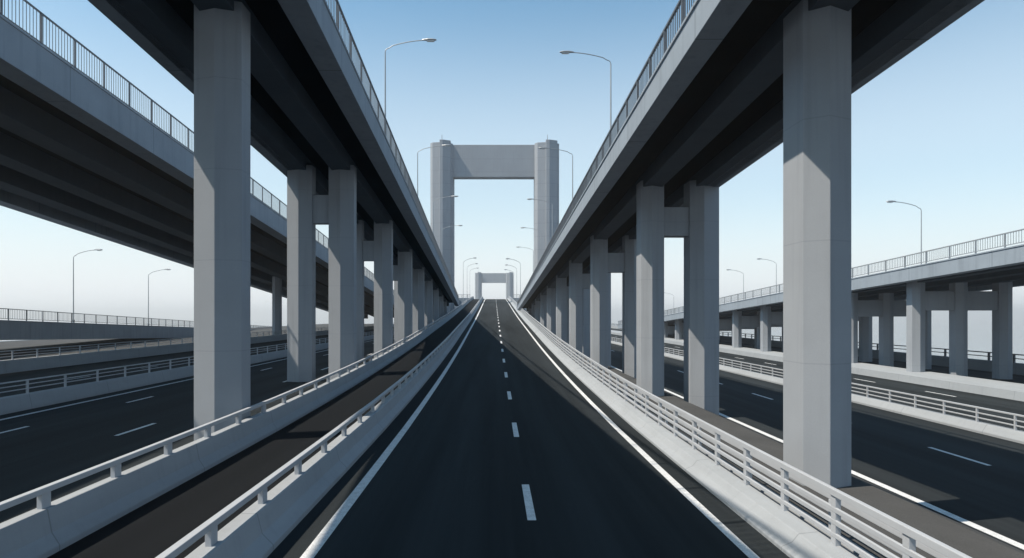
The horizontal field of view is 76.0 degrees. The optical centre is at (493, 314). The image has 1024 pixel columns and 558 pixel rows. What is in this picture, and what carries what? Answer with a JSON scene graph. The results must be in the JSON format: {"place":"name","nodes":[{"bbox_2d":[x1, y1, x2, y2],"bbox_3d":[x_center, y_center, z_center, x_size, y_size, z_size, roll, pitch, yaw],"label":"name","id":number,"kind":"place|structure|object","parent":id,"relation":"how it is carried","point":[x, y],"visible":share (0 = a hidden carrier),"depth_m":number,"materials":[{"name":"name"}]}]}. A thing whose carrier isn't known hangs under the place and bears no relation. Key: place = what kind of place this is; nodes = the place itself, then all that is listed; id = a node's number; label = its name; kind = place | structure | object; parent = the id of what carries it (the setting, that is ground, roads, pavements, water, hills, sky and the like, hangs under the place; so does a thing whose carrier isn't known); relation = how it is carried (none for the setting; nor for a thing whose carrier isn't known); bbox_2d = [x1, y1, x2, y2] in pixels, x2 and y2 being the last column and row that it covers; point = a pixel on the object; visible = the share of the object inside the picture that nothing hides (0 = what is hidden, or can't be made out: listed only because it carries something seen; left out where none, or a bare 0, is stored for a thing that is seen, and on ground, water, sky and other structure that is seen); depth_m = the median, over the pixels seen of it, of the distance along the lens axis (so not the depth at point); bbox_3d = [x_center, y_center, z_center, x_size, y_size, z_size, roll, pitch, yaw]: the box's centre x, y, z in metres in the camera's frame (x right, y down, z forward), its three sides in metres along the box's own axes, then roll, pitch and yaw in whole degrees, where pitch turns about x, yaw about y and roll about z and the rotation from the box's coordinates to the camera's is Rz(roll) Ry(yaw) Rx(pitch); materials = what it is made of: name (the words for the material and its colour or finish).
{"place":"outdoors","nodes":[
{"label":"outdoors","id":0,"kind":"place"},
{"bbox_2d":[0,324,373,359],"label":"road","id":1,"kind":"structure","parent":0,"point":[8,346],"depth_m":92.06,"materials":[{"name":"grey asphalt"}]},
{"bbox_2d":[0,0,393,334],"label":"viaduct","id":2,"kind":"object","parent":1,"relation":"on","point":[80,150],"visible":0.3,"depth_m":49.05,"materials":[{"name":"concrete"}]},
{"bbox_2d":[0,327,393,396],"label":"road","id":3,"kind":"structure","parent":0,"point":[15,376],"depth_m":49.21,"materials":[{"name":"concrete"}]},
{"bbox_2d":[0,335,397,522],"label":"road","id":4,"kind":"structure","parent":0,"point":[42,446],"depth_m":24.14,"materials":[{"name":"black asphalt"}]},
{"bbox_2d":[88,0,458,440],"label":"viaduct","id":5,"kind":"object","parent":4,"relation":"on","point":[280,85],"visible":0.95,"depth_m":28.51,"materials":[{"name":"concrete"}]},
{"bbox_2d":[384,38,436,116],"bbox_3d":[-5.057,-13.509,39.500,3.200,6.309,0.289,0,0,0],"label":"street lamp","id":6,"kind":"object","parent":5,"relation":"on","point":[429,39],"visible":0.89,"depth_m":39.47,"materials":[{"name":"metal"}]},
{"bbox_2d":[417,144,450,194],"bbox_3d":[-5.488,-12.443,60.000,3.200,6.309,0.289,0,0,0],"label":"street lamp","id":7,"kind":"object","parent":5,"relation":"on","point":[446,145],"visible":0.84,"depth_m":59.96,"materials":[{"name":"metal"}]},
{"bbox_2d":[433,195,457,233],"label":"street lamp","id":8,"kind":"object","parent":5,"relation":"on","point":[433,210],"visible":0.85,"depth_m":79.97,"materials":[{"name":"metal"}]},
{"bbox_2d":[454,295,468,308],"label":"retaining wall","id":9,"kind":"structure","parent":4,"relation":"on","point":[461,300],"depth_m":236.00,"materials":[{"name":"concrete"}]},
{"bbox_2d":[47,299,479,557],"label":"road","id":10,"kind":"structure","parent":0,"point":[156,527],"depth_m":16.52,"materials":[{"name":"black asphalt"}]},
{"bbox_2d":[0,316,1023,362],"bbox_3d":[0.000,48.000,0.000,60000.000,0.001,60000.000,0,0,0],"label":"water","id":11,"kind":"structure","parent":0,"point":[979,333],"depth_m":2442.51,"materials":[{"name":"grey liquid"}]},
{"bbox_2d":[475,272,512,298],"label":"portal tower","id":12,"kind":"structure","parent":11,"relation":"on","point":[481,278],"depth_m":671.13,"materials":[{"name":"concrete"}]},
{"bbox_2d":[0,0,1023,315],"label":"sky","id":13,"kind":"structure","parent":0,"point":[939,131],"materials":[{"name":"blue"}]},
{"bbox_2d":[267,299,789,557],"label":"road","id":14,"kind":"structure","parent":0,"point":[507,433],"depth_m":16.33,"materials":[{"name":"black asphalt"}]},
{"bbox_2d":[567,349,1023,557],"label":"shoulder","id":15,"kind":"object","parent":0,"point":[968,541],"depth_m":14.58},
{"bbox_2d":[513,295,527,312],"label":"retaining wall","id":16,"kind":"structure","parent":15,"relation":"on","point":[516,300],"depth_m":236.00,"materials":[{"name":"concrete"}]},
{"bbox_2d":[516,0,984,487],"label":"viaduct","id":17,"kind":"object","parent":15,"relation":"on","point":[731,89],"visible":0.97,"depth_m":20.56,"materials":[{"name":"concrete"}]},
{"bbox_2d":[528,198,552,235],"bbox_3d":[4.369,-8.594,62.000,2.501,4.834,0.222,0,0,0],"label":"street lamp","id":18,"kind":"object","parent":17,"relation":"on","point":[552,212],"visible":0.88,"depth_m":61.97,"materials":[{"name":"metal"}]},
{"bbox_2d":[539,147,572,198],"bbox_3d":[4.369,-9.362,46.000,2.501,4.834,0.222,0,0,0],"label":"street lamp","id":19,"kind":"object","parent":17,"relation":"on","point":[572,164],"visible":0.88,"depth_m":45.97,"materials":[{"name":"metal"}]},
{"bbox_2d":[560,50,611,127],"bbox_3d":[4.369,-10.082,31.000,2.501,4.834,0.222,0,0,0],"label":"street lamp","id":20,"kind":"object","parent":17,"relation":"on","point":[566,52],"visible":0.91,"depth_m":30.98,"materials":[{"name":"metal"}]},
{"bbox_2d":[611,343,1023,551],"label":"road","id":21,"kind":"structure","parent":0,"point":[972,480],"depth_m":24.77,"materials":[{"name":"black asphalt"}]},
{"bbox_2d":[611,334,1023,430],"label":"road","id":22,"kind":"structure","parent":0,"point":[997,403],"depth_m":43.68,"materials":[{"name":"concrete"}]},
{"bbox_2d":[611,328,1023,383],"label":"road","id":23,"kind":"structure","parent":0,"point":[971,373],"depth_m":63.59,"materials":[{"name":"grey asphalt"}]},
{"bbox_2d":[618,229,1023,378],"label":"viaduct","id":24,"kind":"object","parent":23,"relation":"on","point":[955,287],"visible":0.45,"depth_m":54.30,"materials":[{"name":"concrete"}]},
{"bbox_2d":[757,258,776,292],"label":"street lamp","id":25,"kind":"object","parent":24,"relation":"on","point":[776,271],"visible":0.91,"depth_m":94.96,"materials":[{"name":"metal"}]},
{"bbox_2d":[886,200,921,263],"bbox_3d":[40.140,-7.138,64.000,3.545,8.059,0.314,0,0,0],"label":"street lamp","id":26,"kind":"object","parent":24,"relation":"on","point":[890,201],"visible":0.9,"depth_m":63.96,"materials":[{"name":"metal"}]},
{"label":"embankment","id":27,"kind":"structure","parent":0,"visible":0},
{"bbox_2d":[0,296,473,557],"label":"crash barrier","id":28,"kind":"object","parent":27,"relation":"on","point":[46,527],"visible":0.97,"depth_m":15.24,"materials":[{"name":"concrete"}]},
{"bbox_2d":[155,296,483,557],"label":"crash barrier","id":29,"kind":"object","parent":27,"relation":"on","point":[265,524],"visible":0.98,"depth_m":14.19,"materials":[{"name":"concrete"}]},
{"bbox_2d":[506,258,520,295],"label":"street lamp","id":30,"kind":"object","parent":27,"relation":"on","point":[520,276],"visible":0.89,"depth_m":157.96,"materials":[{"name":"metal"}]},
{"bbox_2d":[507,296,971,557],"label":"crash barrier","id":31,"kind":"object","parent":27,"relation":"on","point":[784,529],"visible":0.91,"depth_m":14.18,"materials":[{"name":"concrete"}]},
{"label":"road slab","id":32,"kind":"structure","parent":0,"visible":0},
{"bbox_2d":[430,135,558,312],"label":"portal tower","id":33,"kind":"structure","parent":32,"relation":"on","point":[535,162],"depth_m":199.03,"materials":[{"name":"concrete"}]},
{"bbox_2d":[611,323,1023,374],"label":"crash barrier","id":34,"kind":"object","parent":32,"relation":"on","point":[981,365],"visible":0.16,"depth_m":68.52,"materials":[{"name":"metal"}]},
{"bbox_2d":[611,337,1023,443],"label":"crash barrier","id":35,"kind":"object","parent":32,"relation":"on","point":[997,431],"visible":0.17,"depth_m":33.80,"materials":[{"name":"metal"}]},
{"bbox_2d":[611,330,1023,401],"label":"barrier","id":36,"kind":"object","parent":32,"relation":"on","point":[1002,389],"depth_m":50.74,"materials":[{"name":"concrete"}]},
{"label":"road slab","id":37,"kind":"structure","parent":0,"visible":0},
{"bbox_2d":[0,308,271,339],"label":"railing","id":38,"kind":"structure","parent":37,"relation":"on","point":[23,330],"depth_m":82.25,"materials":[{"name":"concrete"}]},
{"bbox_2d":[72,249,102,322],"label":"street lamp","id":39,"kind":"object","parent":38,"relation":"on","point":[73,278],"visible":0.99,"depth_m":79.96,"materials":[{"name":"metal"}]},
{"bbox_2d":[148,269,170,325],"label":"street lamp","id":40,"kind":"object","parent":38,"relation":"on","point":[148,292],"visible":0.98,"depth_m":103.96,"materials":[{"name":"metal"}]},
{"bbox_2d":[0,329,393,414],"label":"crash barrier","id":41,"kind":"object","parent":37,"relation":"on","point":[27,400],"visible":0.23,"depth_m":34.56,"materials":[{"name":"concrete"}]},
{"bbox_2d":[0,324,393,373],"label":"crash barrier","id":42,"kind":"object","parent":37,"relation":"on","point":[12,365],"visible":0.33,"depth_m":58.15,"materials":[{"name":"concrete"}]}
]}

